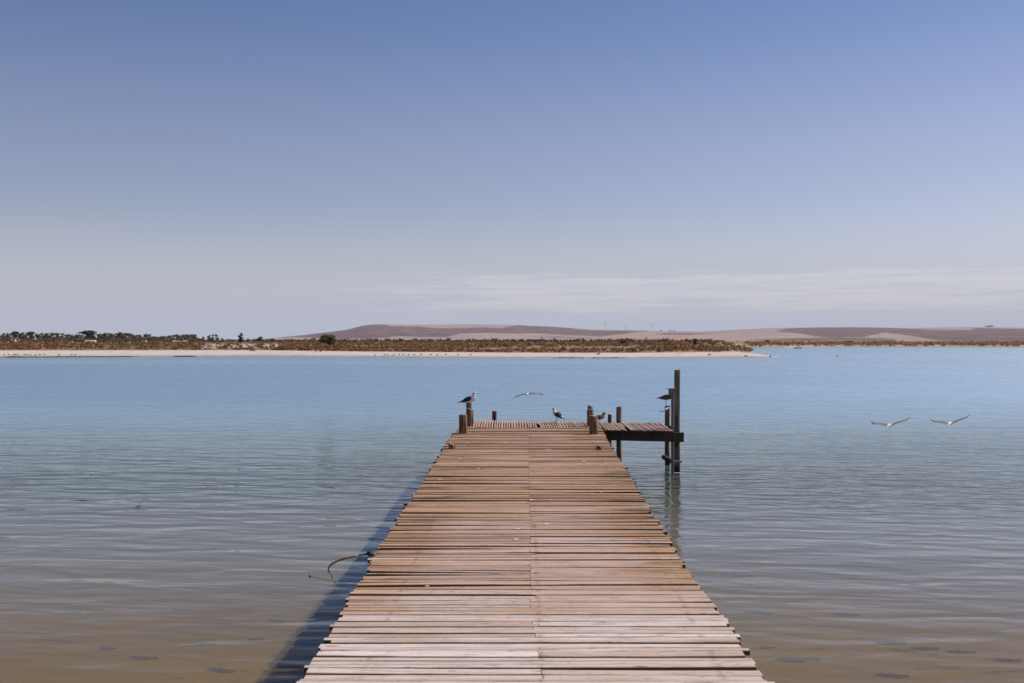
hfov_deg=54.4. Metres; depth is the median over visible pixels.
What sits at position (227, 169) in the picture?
sky
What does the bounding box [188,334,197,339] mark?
tree
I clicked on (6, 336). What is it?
tree
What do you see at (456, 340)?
dark scrub
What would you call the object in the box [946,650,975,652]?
seaweed clump
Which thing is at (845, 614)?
seaweed clump
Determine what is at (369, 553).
frayed rope
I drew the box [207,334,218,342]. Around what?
tree
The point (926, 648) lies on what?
seaweed clump
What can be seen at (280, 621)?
seaweed clump
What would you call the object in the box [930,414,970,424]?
flying gull
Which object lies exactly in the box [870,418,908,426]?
flying gull
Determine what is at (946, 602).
seabed
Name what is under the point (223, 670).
seaweed clump
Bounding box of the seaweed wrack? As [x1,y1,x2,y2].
[1,356,623,357]
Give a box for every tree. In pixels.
[2,333,10,338]
[9,331,19,338]
[18,332,27,338]
[26,331,35,338]
[32,333,41,338]
[40,333,50,338]
[49,333,60,337]
[69,334,78,338]
[78,330,96,338]
[99,333,112,338]
[112,332,126,338]
[125,332,133,337]
[173,334,182,339]
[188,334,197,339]
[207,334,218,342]
[238,333,242,343]
[319,334,336,345]
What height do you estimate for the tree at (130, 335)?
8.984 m
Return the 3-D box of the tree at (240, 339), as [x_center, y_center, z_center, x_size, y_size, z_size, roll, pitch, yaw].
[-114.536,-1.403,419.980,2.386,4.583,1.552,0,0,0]
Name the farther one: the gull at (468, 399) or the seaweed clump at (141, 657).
the gull at (468, 399)
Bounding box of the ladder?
[659,388,681,474]
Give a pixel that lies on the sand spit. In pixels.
(213, 351)
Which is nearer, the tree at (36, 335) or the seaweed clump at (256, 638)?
the seaweed clump at (256, 638)
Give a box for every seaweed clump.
[130,656,157,658]
[188,642,215,645]
[207,667,235,671]
[249,638,263,639]
[268,619,293,622]
[775,657,822,661]
[804,569,846,571]
[832,613,859,615]
[875,641,906,643]
[875,673,908,676]
[910,647,939,649]
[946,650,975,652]
[995,658,1022,661]
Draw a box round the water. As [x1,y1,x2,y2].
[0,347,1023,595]
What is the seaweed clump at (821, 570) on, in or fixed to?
on the seabed
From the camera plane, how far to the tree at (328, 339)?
261.30 m
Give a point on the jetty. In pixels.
(527, 552)
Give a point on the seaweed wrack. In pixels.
(195, 356)
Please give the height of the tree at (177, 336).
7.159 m
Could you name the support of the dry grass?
on the sand spit
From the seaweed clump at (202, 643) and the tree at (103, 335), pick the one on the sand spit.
the tree at (103, 335)
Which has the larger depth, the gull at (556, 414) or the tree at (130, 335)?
the tree at (130, 335)
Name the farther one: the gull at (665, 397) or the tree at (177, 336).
the tree at (177, 336)
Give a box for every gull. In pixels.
[458,392,477,408]
[514,392,542,397]
[551,407,563,420]
[597,412,605,424]
[656,395,670,405]
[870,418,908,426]
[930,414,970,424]
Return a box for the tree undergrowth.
[0,336,204,341]
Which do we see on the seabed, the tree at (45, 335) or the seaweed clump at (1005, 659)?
the seaweed clump at (1005, 659)
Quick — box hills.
[236,324,1023,340]
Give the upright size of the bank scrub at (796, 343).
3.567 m
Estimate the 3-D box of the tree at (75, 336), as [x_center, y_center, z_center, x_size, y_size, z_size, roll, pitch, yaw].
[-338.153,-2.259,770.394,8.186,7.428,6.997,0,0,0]
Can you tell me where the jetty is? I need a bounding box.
[296,369,774,682]
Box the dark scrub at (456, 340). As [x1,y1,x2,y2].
[4,337,722,341]
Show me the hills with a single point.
(464, 332)
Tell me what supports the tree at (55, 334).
on the sand spit
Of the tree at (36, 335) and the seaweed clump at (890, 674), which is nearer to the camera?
the seaweed clump at (890, 674)
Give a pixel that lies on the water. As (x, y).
(786, 433)
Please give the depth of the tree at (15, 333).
772.47 m
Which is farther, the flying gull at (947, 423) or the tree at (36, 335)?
the tree at (36, 335)
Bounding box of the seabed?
[0,511,1023,682]
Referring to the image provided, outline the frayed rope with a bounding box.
[328,550,375,578]
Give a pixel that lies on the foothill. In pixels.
(829, 339)
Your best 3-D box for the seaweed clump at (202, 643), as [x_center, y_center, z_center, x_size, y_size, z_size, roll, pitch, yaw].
[-3.573,3.484,11.465,0.340,0.037,0.102,0,0,0]
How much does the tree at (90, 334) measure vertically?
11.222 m
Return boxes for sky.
[0,0,1023,339]
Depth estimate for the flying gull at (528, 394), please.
29.98 m
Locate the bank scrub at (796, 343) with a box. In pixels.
[744,340,1023,345]
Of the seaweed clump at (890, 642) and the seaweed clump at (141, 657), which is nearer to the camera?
the seaweed clump at (141, 657)
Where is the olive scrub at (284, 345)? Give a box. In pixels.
[0,340,752,351]
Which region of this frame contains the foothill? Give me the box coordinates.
[749,338,895,340]
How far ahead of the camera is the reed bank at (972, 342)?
494.75 m
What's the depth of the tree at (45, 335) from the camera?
801.37 m
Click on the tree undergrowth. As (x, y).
(79, 339)
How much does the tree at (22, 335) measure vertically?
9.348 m
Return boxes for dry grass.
[61,345,631,351]
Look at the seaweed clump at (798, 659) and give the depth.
10.91 m
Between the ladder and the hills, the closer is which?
the ladder
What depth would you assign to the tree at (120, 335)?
773.97 m
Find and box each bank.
[719,341,1023,347]
[742,340,1023,346]
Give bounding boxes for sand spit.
[0,341,777,357]
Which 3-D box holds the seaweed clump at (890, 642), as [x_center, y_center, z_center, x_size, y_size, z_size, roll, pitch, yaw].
[4.374,3.484,11.518,0.405,0.039,0.116,0,0,0]
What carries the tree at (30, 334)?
on the sand spit
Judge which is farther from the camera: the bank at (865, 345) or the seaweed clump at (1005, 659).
the bank at (865, 345)

